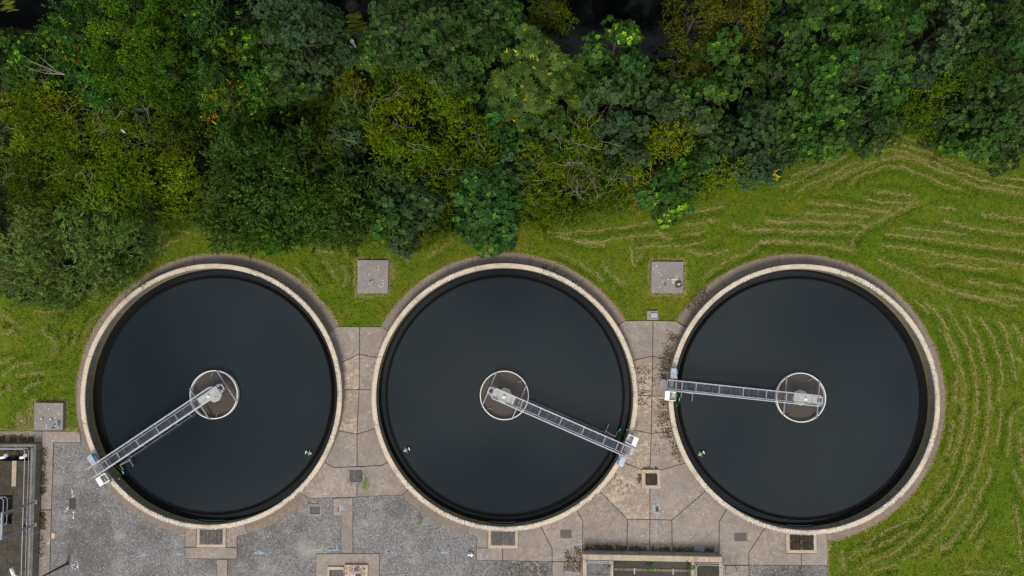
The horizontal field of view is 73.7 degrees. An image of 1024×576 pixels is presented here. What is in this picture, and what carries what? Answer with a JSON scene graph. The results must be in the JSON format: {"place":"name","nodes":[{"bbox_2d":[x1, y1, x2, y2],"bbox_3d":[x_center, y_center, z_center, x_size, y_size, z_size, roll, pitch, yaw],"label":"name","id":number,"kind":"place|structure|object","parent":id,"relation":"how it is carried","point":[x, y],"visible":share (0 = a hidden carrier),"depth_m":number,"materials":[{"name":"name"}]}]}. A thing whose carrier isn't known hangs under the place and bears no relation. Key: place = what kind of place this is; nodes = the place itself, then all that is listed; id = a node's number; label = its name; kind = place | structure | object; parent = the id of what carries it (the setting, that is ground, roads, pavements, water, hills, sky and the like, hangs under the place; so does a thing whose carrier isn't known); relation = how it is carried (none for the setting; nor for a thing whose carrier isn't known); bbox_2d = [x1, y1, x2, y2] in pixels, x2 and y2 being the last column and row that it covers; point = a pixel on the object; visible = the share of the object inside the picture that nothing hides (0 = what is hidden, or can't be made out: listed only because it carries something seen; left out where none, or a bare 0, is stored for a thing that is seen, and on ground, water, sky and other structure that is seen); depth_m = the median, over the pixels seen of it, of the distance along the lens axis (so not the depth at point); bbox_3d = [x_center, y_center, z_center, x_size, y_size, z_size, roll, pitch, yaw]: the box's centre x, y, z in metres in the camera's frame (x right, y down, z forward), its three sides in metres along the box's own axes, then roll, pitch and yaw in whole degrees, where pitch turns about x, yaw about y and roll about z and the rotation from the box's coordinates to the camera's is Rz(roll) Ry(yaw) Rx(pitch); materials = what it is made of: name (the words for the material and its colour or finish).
{"place":"outdoors","nodes":[
{"label":"outdoors","id":0,"kind":"place"},
{"bbox_2d":[0,253,944,575],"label":"pavement","id":1,"kind":"structure","parent":0,"point":[692,511],"depth_m":69.89,"materials":[{"name":"concrete"}]},
{"bbox_2d":[0,261,714,575],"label":"dry moss","id":2,"kind":"object","parent":1,"relation":"on","point":[29,439],"visible":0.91,"depth_m":69.91,"materials":[{"name":"plant"}]},
{"bbox_2d":[371,263,637,531],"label":"settling tank","id":3,"kind":"object","parent":1,"relation":"on","point":[427,501],"visible":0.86,"depth_m":69.58,"materials":[{"name":"concrete"}]},
{"bbox_2d":[481,372,527,418],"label":"sludge water","id":4,"kind":"structure","parent":3,"relation":"in","point":[508,380],"depth_m":70.19,"materials":[{"name":"liquid"}]},
{"bbox_2d":[387,278,622,514],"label":"clarified water","id":5,"kind":"structure","parent":3,"relation":"in","point":[548,345],"depth_m":70.22,"materials":[{"name":"black liquid"}]},
{"bbox_2d":[379,269,630,522],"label":"launder water","id":6,"kind":"structure","parent":3,"relation":"in","point":[589,306],"depth_m":70.48,"materials":[{"name":"black liquid"}]},
{"bbox_2d":[480,371,638,466],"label":"scraper bridge","id":7,"kind":"structure","parent":3,"relation":"on","point":[506,397],"depth_m":68.34,"materials":[{"name":"white paint"}]},
{"bbox_2d":[667,264,939,534],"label":"settling tank","id":8,"kind":"object","parent":1,"relation":"on","point":[902,486],"visible":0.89,"depth_m":68.92,"materials":[{"name":"concrete"}]},
{"bbox_2d":[661,367,825,421],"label":"scraper bridge","id":9,"kind":"structure","parent":8,"relation":"on","point":[671,395],"depth_m":68.17,"materials":[{"name":"white paint"}]},
{"bbox_2d":[680,279,919,517],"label":"clarified water","id":10,"kind":"structure","parent":8,"relation":"in","point":[849,446],"depth_m":69.55,"materials":[{"name":"black liquid"}]},
{"bbox_2d":[777,374,822,420],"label":"sludge water","id":11,"kind":"structure","parent":8,"relation":"in","point":[807,384],"depth_m":69.55,"materials":[{"name":"liquid"}]},
{"bbox_2d":[673,270,927,525],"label":"launder water","id":12,"kind":"structure","parent":8,"relation":"in","point":[724,496],"depth_m":69.71,"materials":[{"name":"black liquid"}]},
{"bbox_2d":[0,0,1007,59],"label":"river","id":13,"kind":"structure","parent":0,"point":[646,16],"depth_m":72.95,"materials":[{"name":"liquid"}]},
{"bbox_2d":[0,120,1023,575],"bbox_3d":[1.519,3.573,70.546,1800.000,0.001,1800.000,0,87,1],"label":"ground","id":14,"kind":"structure","parent":0,"point":[692,264],"depth_m":70.37,"materials":[{"name":"green plant"}]},
{"bbox_2d":[0,324,826,575],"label":"asphalt yard","id":15,"kind":"structure","parent":14,"relation":"on","point":[105,531],"depth_m":69.96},
{"bbox_2d":[0,443,41,575],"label":"inlet chamber","id":16,"kind":"object","parent":15,"relation":"on","point":[14,478],"visible":0.77,"depth_m":69.96,"materials":[{"name":"concrete"}]},
{"bbox_2d":[80,264,343,529],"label":"settling tank","id":17,"kind":"object","parent":15,"relation":"on","point":[124,489],"visible":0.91,"depth_m":70.30,"materials":[{"name":"concrete"}]},
{"bbox_2d":[84,370,238,485],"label":"scraper bridge","id":18,"kind":"structure","parent":17,"relation":"on","point":[202,400],"depth_m":69.25,"materials":[{"name":"metal"}]},
{"bbox_2d":[192,371,236,417],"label":"sludge water","id":19,"kind":"structure","parent":17,"relation":"in","point":[224,405],"depth_m":70.83,"materials":[{"name":"liquid"}]},
{"bbox_2d":[93,269,336,520],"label":"launder water","id":20,"kind":"structure","parent":17,"relation":"in","point":[284,495],"depth_m":71.15,"materials":[{"name":"black liquid"}]},
{"bbox_2d":[100,278,330,512],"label":"clarified water","id":21,"kind":"structure","parent":17,"relation":"in","point":[261,346],"depth_m":70.86,"materials":[{"name":"black liquid"}]},
{"bbox_2d":[582,550,721,575],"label":"channel chamber","id":22,"kind":"object","parent":15,"relation":"on","point":[669,563],"visible":0.94,"depth_m":68.20,"materials":[{"name":"concrete"}]},
{"bbox_2d":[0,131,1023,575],"bbox_3d":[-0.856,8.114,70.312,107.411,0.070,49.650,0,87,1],"label":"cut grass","id":23,"kind":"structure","parent":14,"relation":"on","point":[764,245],"depth_m":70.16,"materials":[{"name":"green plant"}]},
{"bbox_2d":[928,111,1016,163],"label":"sycamore tree","id":24,"kind":"object","parent":14,"relation":"on","point":[975,143],"visible":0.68,"depth_m":66.47,"materials":[{"name":"green plant"}]},
{"bbox_2d":[0,3,1023,302],"bbox_3d":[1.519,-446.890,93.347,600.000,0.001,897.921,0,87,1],"label":"woodland floor","id":25,"kind":"structure","parent":0,"point":[366,153],"depth_m":71.92,"materials":[{"name":"green plant"}]},
{"bbox_2d":[0,141,78,225],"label":"hawthorn tree","id":26,"kind":"object","parent":25,"relation":"on","point":[9,176],"visible":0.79,"depth_m":68.64,"materials":[{"name":"green plant"}]},
{"bbox_2d":[0,101,81,185],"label":"hawthorn tree","id":27,"kind":"object","parent":25,"relation":"on","point":[31,132],"visible":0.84,"depth_m":68.66,"materials":[{"name":"green plant"}]},
{"bbox_2d":[0,31,85,103],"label":"sycamore tree","id":28,"kind":"object","parent":25,"relation":"on","point":[15,56],"visible":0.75,"depth_m":67.80,"materials":[{"name":"green plant"}]},
{"bbox_2d":[0,202,88,276],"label":"willow tree","id":29,"kind":"object","parent":25,"relation":"on","point":[22,232],"visible":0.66,"depth_m":67.23,"materials":[{"name":"green plant"}]},
{"bbox_2d":[7,223,118,311],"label":"willow tree","id":30,"kind":"object","parent":25,"relation":"on","point":[51,268],"visible":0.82,"depth_m":67.23,"materials":[{"name":"green plant"}]},
{"bbox_2d":[25,0,118,75],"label":"ash tree","id":31,"kind":"object","parent":25,"relation":"on","point":[66,25],"visible":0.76,"depth_m":66.51,"materials":[{"name":"green plant"}]},
{"bbox_2d":[27,147,121,227],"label":"hawthorn tree","id":32,"kind":"object","parent":25,"relation":"on","point":[68,185],"visible":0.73,"depth_m":68.21,"materials":[{"name":"green plant"}]},
{"bbox_2d":[31,102,121,187],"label":"hawthorn tree","id":33,"kind":"object","parent":25,"relation":"on","point":[76,144],"visible":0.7,"depth_m":68.61,"materials":[{"name":"green plant"}]},
{"bbox_2d":[51,188,142,271],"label":"willow tree","id":34,"kind":"object","parent":25,"relation":"on","point":[86,227],"visible":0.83,"depth_m":67.50,"materials":[{"name":"green plant"}]},
{"bbox_2d":[66,229,145,306],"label":"willow tree","id":35,"kind":"object","parent":25,"relation":"on","point":[98,272],"visible":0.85,"depth_m":67.71,"materials":[{"name":"green plant"}]},
{"bbox_2d":[76,145,164,220],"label":"hawthorn tree","id":36,"kind":"object","parent":25,"relation":"on","point":[106,185],"visible":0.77,"depth_m":68.29,"materials":[{"name":"green plant"}]},
{"bbox_2d":[78,43,165,113],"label":"maple tree","id":37,"kind":"object","parent":25,"relation":"on","point":[123,94],"visible":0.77,"depth_m":65.29,"materials":[{"name":"green plant"}]},
{"bbox_2d":[86,105,172,186],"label":"hawthorn tree","id":38,"kind":"object","parent":25,"relation":"on","point":[128,142],"visible":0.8,"depth_m":68.11,"materials":[{"name":"green plant"}]},
{"bbox_2d":[84,0,190,92],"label":"maple tree","id":39,"kind":"object","parent":25,"relation":"on","point":[115,28],"visible":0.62,"depth_m":64.44,"materials":[{"name":"green plant"}]},
{"bbox_2d":[102,208,172,273],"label":"willow tree","id":40,"kind":"object","parent":25,"relation":"on","point":[133,240],"visible":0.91,"depth_m":68.27,"materials":[{"name":"green plant"}]},
{"bbox_2d":[121,33,225,115],"bbox_3d":[-33.356,-20.477,66.346,7.965,12.623,7.200,25,88,2],"label":"maple tree","id":41,"kind":"object","parent":25,"relation":"on","point":[149,53],"visible":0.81,"depth_m":64.97,"materials":[{"name":"green plant"}]},
{"bbox_2d":[135,99,217,179],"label":"hawthorn tree","id":42,"kind":"object","parent":25,"relation":"on","point":[168,129],"visible":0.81,"depth_m":68.34,"materials":[{"name":"green plant"}]},
{"bbox_2d":[141,0,217,46],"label":"maple tree","id":43,"kind":"object","parent":25,"relation":"on","point":[162,21],"visible":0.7,"depth_m":65.23,"materials":[{"name":"green plant"}]},
{"bbox_2d":[141,140,223,222],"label":"hawthorn tree","id":44,"kind":"object","parent":25,"relation":"on","point":[182,173],"visible":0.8,"depth_m":68.75,"materials":[{"name":"green plant"}]},
{"bbox_2d":[176,0,259,54],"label":"ash tree","id":45,"kind":"object","parent":25,"relation":"on","point":[206,17],"visible":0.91,"depth_m":65.64,"materials":[{"name":"green plant"}]},
{"bbox_2d":[189,141,281,239],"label":"elm tree","id":46,"kind":"object","parent":25,"relation":"on","point":[219,194],"visible":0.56,"depth_m":65.81,"materials":[{"name":"green plant"}]},
{"bbox_2d":[195,64,284,147],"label":"ash tree","id":47,"kind":"object","parent":25,"relation":"on","point":[224,105],"visible":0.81,"depth_m":66.48,"materials":[{"name":"green plant"}]},
{"bbox_2d":[199,112,300,198],"bbox_3d":[-25.975,-12.623,66.642,9.234,11.027,9.525,0,87,1],"label":"elm tree","id":48,"kind":"object","parent":25,"relation":"on","point":[218,154],"visible":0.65,"depth_m":64.89,"materials":[{"name":"green plant"}]},
{"bbox_2d":[236,14,310,82],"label":"sycamore tree","id":49,"kind":"object","parent":25,"relation":"on","point":[254,47],"visible":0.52,"depth_m":65.18,"materials":[{"name":"green plant"}]},
{"bbox_2d":[236,58,313,126],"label":"ash tree","id":50,"kind":"object","parent":25,"relation":"on","point":[259,83],"visible":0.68,"depth_m":67.05,"materials":[{"name":"green plant"}]},
{"bbox_2d":[229,157,322,251],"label":"elm tree","id":51,"kind":"object","parent":25,"relation":"on","point":[269,210],"visible":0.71,"depth_m":65.50,"materials":[{"name":"green plant"}]},
{"bbox_2d":[236,117,330,206],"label":"elm tree","id":52,"kind":"object","parent":25,"relation":"on","point":[278,148],"visible":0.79,"depth_m":65.27,"materials":[{"name":"green plant"}]},
{"bbox_2d":[261,43,332,103],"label":"sycamore tree","id":53,"kind":"object","parent":25,"relation":"on","point":[288,84],"visible":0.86,"depth_m":65.32,"materials":[{"name":"green plant"}]},
{"bbox_2d":[260,0,354,92],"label":"sycamore tree","id":54,"kind":"object","parent":25,"relation":"on","point":[289,27],"visible":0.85,"depth_m":64.96,"materials":[{"name":"green plant"}]},
{"bbox_2d":[274,155,351,225],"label":"elm tree","id":55,"kind":"object","parent":25,"relation":"on","point":[317,194],"visible":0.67,"depth_m":66.10,"materials":[{"name":"green plant"}]},
{"bbox_2d":[278,189,364,255],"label":"elm tree","id":56,"kind":"object","parent":25,"relation":"on","point":[322,236],"visible":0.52,"depth_m":67.50,"materials":[{"name":"green plant"}]},
{"bbox_2d":[310,157,378,232],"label":"tree","id":57,"kind":"object","parent":25,"relation":"on","point":[346,193],"visible":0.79,"depth_m":66.22,"materials":[{"name":"green plant"}]},
{"bbox_2d":[364,192,422,246],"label":"sycamore tree","id":58,"kind":"object","parent":25,"relation":"on","point":[388,216],"visible":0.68,"depth_m":67.42,"materials":[{"name":"green plant"}]},
{"bbox_2d":[359,83,440,174],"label":"hawthorn tree","id":59,"kind":"object","parent":25,"relation":"on","point":[380,129],"visible":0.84,"depth_m":67.80,"materials":[{"name":"green plant"}]},
{"bbox_2d":[361,0,450,74],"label":"sycamore tree","id":60,"kind":"object","parent":25,"relation":"on","point":[389,16],"visible":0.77,"depth_m":64.38,"materials":[{"name":"green plant"}]},
{"bbox_2d":[368,126,443,190],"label":"hawthorn tree","id":61,"kind":"object","parent":25,"relation":"on","point":[401,148],"visible":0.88,"depth_m":67.34,"materials":[{"name":"green plant"}]},
{"bbox_2d":[389,177,445,230],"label":"sycamore tree","id":62,"kind":"object","parent":25,"relation":"on","point":[411,193],"visible":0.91,"depth_m":67.03,"materials":[{"name":"green plant"}]},
{"bbox_2d":[401,2,487,99],"bbox_3d":[-6.352,-22.728,65.221,8.449,13.941,7.481,0,87,1],"label":"sycamore tree","id":63,"kind":"object","parent":25,"relation":"on","point":[453,33],"visible":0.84,"depth_m":63.38,"materials":[{"name":"green plant"}]},
{"bbox_2d":[446,0,518,72],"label":"sycamore tree","id":64,"kind":"object","parent":25,"relation":"on","point":[500,38],"visible":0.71,"depth_m":63.66,"materials":[{"name":"green plant"}]},
{"bbox_2d":[452,191,519,259],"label":"sycamore tree","id":65,"kind":"object","parent":25,"relation":"on","point":[467,235],"visible":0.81,"depth_m":66.86,"materials":[{"name":"green plant"}]},
{"bbox_2d":[449,162,526,230],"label":"sycamore tree","id":66,"kind":"object","parent":25,"relation":"on","point":[489,180],"visible":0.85,"depth_m":65.75,"materials":[{"name":"green plant"}]},
{"bbox_2d":[0,0,1023,301],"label":"undergrowth","id":67,"kind":"object","parent":25,"relation":"on","point":[656,128],"visible":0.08,"depth_m":71.59,"materials":[{"name":"green plant"}]},
{"bbox_2d":[0,0,1023,296],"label":"undergrowth brush","id":68,"kind":"object","parent":25,"relation":"on","point":[344,148],"visible":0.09,"depth_m":71.24,"materials":[{"name":"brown plant"}]},
{"bbox_2d":[484,55,559,134],"bbox_3d":[1.024,-18.402,65.628,7.542,12.374,6.902,0,87,1],"label":"horse chestnut tree","id":69,"kind":"object","parent":25,"relation":"on","point":[504,84],"visible":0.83,"depth_m":63.00,"materials":[{"name":"green plant"}]},
{"bbox_2d":[500,22,567,100],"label":"horse chestnut tree","id":70,"kind":"object","parent":25,"relation":"on","point":[540,46],"visible":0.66,"depth_m":61.90,"materials":[{"name":"green plant"}]},
{"bbox_2d":[510,104,573,163],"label":"sycamore tree","id":71,"kind":"object","parent":25,"relation":"on","point":[542,136],"visible":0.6,"depth_m":65.99,"materials":[{"name":"green plant"}]},
{"bbox_2d":[531,53,586,127],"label":"horse chestnut tree","id":72,"kind":"object","parent":25,"relation":"on","point":[564,79],"visible":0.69,"depth_m":64.33,"materials":[{"name":"green plant"}]},
{"bbox_2d":[538,107,626,187],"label":"hawthorn tree","id":73,"kind":"object","parent":25,"relation":"on","point":[584,132],"visible":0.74,"depth_m":66.54,"materials":[{"name":"green plant"}]},
{"bbox_2d":[545,144,621,230],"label":"hawthorn tree","id":74,"kind":"object","parent":25,"relation":"on","point":[596,194],"visible":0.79,"depth_m":67.06,"materials":[{"name":"green plant"}]},
{"bbox_2d":[576,71,634,138],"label":"sycamore tree","id":75,"kind":"object","parent":25,"relation":"on","point":[612,90],"visible":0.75,"depth_m":64.48,"materials":[{"name":"green plant"}]},
{"bbox_2d":[579,14,645,86],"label":"sycamore tree","id":76,"kind":"object","parent":25,"relation":"on","point":[625,38],"visible":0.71,"depth_m":64.79,"materials":[{"name":"green plant"}]},
{"bbox_2d":[588,106,648,168],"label":"sycamore tree","id":77,"kind":"object","parent":25,"relation":"on","point":[622,124],"visible":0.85,"depth_m":65.44,"materials":[{"name":"green plant"}]},
{"bbox_2d":[627,76,695,155],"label":"sycamore tree","id":78,"kind":"object","parent":25,"relation":"on","point":[672,100],"visible":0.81,"depth_m":65.12,"materials":[{"name":"green plant"}]},
{"bbox_2d":[632,155,699,228],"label":"sycamore tree","id":79,"kind":"object","parent":25,"relation":"on","point":[665,209],"visible":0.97,"depth_m":66.94,"materials":[{"name":"green plant"}]},
{"bbox_2d":[623,108,712,181],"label":"hawthorn tree","id":80,"kind":"object","parent":25,"relation":"on","point":[669,133],"visible":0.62,"depth_m":65.87,"materials":[{"name":"green plant"}]},
{"bbox_2d":[675,72,743,124],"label":"sycamore tree","id":81,"kind":"object","parent":25,"relation":"on","point":[709,89],"visible":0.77,"depth_m":65.43,"materials":[{"name":"green plant"}]},
{"bbox_2d":[680,105,740,161],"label":"sycamore tree","id":82,"kind":"object","parent":25,"relation":"on","point":[698,119],"visible":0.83,"depth_m":65.55,"materials":[{"name":"green plant"}]},
{"bbox_2d":[686,24,742,85],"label":"sycamore tree","id":83,"kind":"object","parent":25,"relation":"on","point":[727,68],"visible":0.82,"depth_m":65.00,"materials":[{"name":"green plant"}]},
{"bbox_2d":[716,89,788,172],"bbox_3d":[23.535,-15.583,66.632,7.024,9.928,7.255,0,87,1],"label":"sycamore tree","id":84,"kind":"object","parent":25,"relation":"on","point":[747,118],"visible":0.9,"depth_m":64.75,"materials":[{"name":"green plant"}]},
{"bbox_2d":[724,135,796,190],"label":"sycamore tree","id":85,"kind":"object","parent":25,"relation":"on","point":[765,175],"visible":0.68,"depth_m":66.56,"materials":[{"name":"green plant"}]},
{"bbox_2d":[723,45,809,113],"bbox_3d":[24.766,-20.008,66.380,5.946,10.010,7.204,-37,87,-1],"label":"sycamore tree","id":86,"kind":"object","parent":25,"relation":"on","point":[769,60],"visible":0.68,"depth_m":64.45,"materials":[{"name":"green plant"}]},
{"bbox_2d":[723,0,829,84],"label":"sycamore tree","id":87,"kind":"object","parent":25,"relation":"on","point":[783,24],"visible":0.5,"depth_m":62.03,"materials":[{"name":"green plant"}]},
{"bbox_2d":[749,79,824,144],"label":"sycamore tree","id":88,"kind":"object","parent":25,"relation":"on","point":[796,103],"visible":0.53,"depth_m":63.87,"materials":[{"name":"green plant"}]},
{"bbox_2d":[766,42,859,129],"bbox_3d":[27.668,-19.313,64.461,7.628,13.648,8.551,0,87,1],"label":"sycamore tree","id":89,"kind":"object","parent":25,"relation":"on","point":[831,78],"visible":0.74,"depth_m":61.54,"materials":[{"name":"green plant"}]},
{"bbox_2d":[770,0,868,83],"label":"sycamore tree","id":90,"kind":"object","parent":25,"relation":"on","point":[818,27],"visible":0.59,"depth_m":61.65,"materials":[{"name":"green plant"}]},
{"bbox_2d":[788,88,857,165],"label":"sycamore tree","id":91,"kind":"object","parent":25,"relation":"on","point":[840,121],"visible":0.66,"depth_m":63.81,"materials":[{"name":"green plant"}]},
{"bbox_2d":[802,32,897,126],"bbox_3d":[31.348,-19.281,63.548,8.087,15.306,7.740,0,87,1],"label":"sycamore tree","id":92,"kind":"object","parent":25,"relation":"on","point":[879,52],"visible":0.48,"depth_m":60.29,"materials":[{"name":"green plant"}]},
{"bbox_2d":[828,89,899,159],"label":"sycamore tree","id":93,"kind":"object","parent":25,"relation":"on","point":[877,135],"visible":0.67,"depth_m":64.30,"materials":[{"name":"green plant"}]},
{"bbox_2d":[813,0,925,85],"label":"sycamore tree","id":94,"kind":"object","parent":25,"relation":"on","point":[887,15],"visible":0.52,"depth_m":60.55,"materials":[{"name":"green plant"}]},
{"bbox_2d":[841,44,916,114],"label":"sycamore tree","id":95,"kind":"object","parent":25,"relation":"on","point":[900,78],"visible":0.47,"depth_m":63.01,"materials":[{"name":"green plant"}]},
{"bbox_2d":[888,40,952,93],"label":"sycamore tree","id":96,"kind":"object","parent":25,"relation":"on","point":[918,82],"visible":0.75,"depth_m":63.77,"materials":[{"name":"green plant"}]},
{"bbox_2d":[873,0,977,73],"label":"sycamore tree","id":97,"kind":"object","parent":25,"relation":"on","point":[956,18],"visible":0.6,"depth_m":62.90,"materials":[{"name":"green plant"}]},
{"bbox_2d":[925,24,1023,92],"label":"tree","id":98,"kind":"object","parent":25,"relation":"on","point":[992,80],"visible":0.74,"depth_m":63.13,"materials":[{"name":"green plant"}]},
{"bbox_2d":[937,64,1023,129],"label":"sycamore tree","id":99,"kind":"object","parent":25,"relation":"on","point":[979,121],"visible":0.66,"depth_m":64.30,"materials":[{"name":"green plant"}]},
{"bbox_2d":[938,83,1023,148],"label":"sycamore tree","id":100,"kind":"object","parent":25,"relation":"on","point":[1006,121],"visible":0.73,"depth_m":64.23,"materials":[{"name":"green plant"}]},
{"bbox_2d":[0,1,1023,62],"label":"river bank","id":101,"kind":"structure","parent":0,"point":[30,29],"depth_m":72.99,"materials":[{"name":"soil"}]},
{"bbox_2d":[657,0,727,73],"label":"oak tree","id":102,"kind":"object","parent":101,"relation":"on","point":[677,35],"visible":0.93,"depth_m":65.10,"materials":[{"name":"green plant"}]},
{"bbox_2d":[688,0,772,66],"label":"oak tree","id":103,"kind":"object","parent":101,"relation":"on","point":[733,15],"visible":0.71,"depth_m":63.91,"materials":[{"name":"green plant"}]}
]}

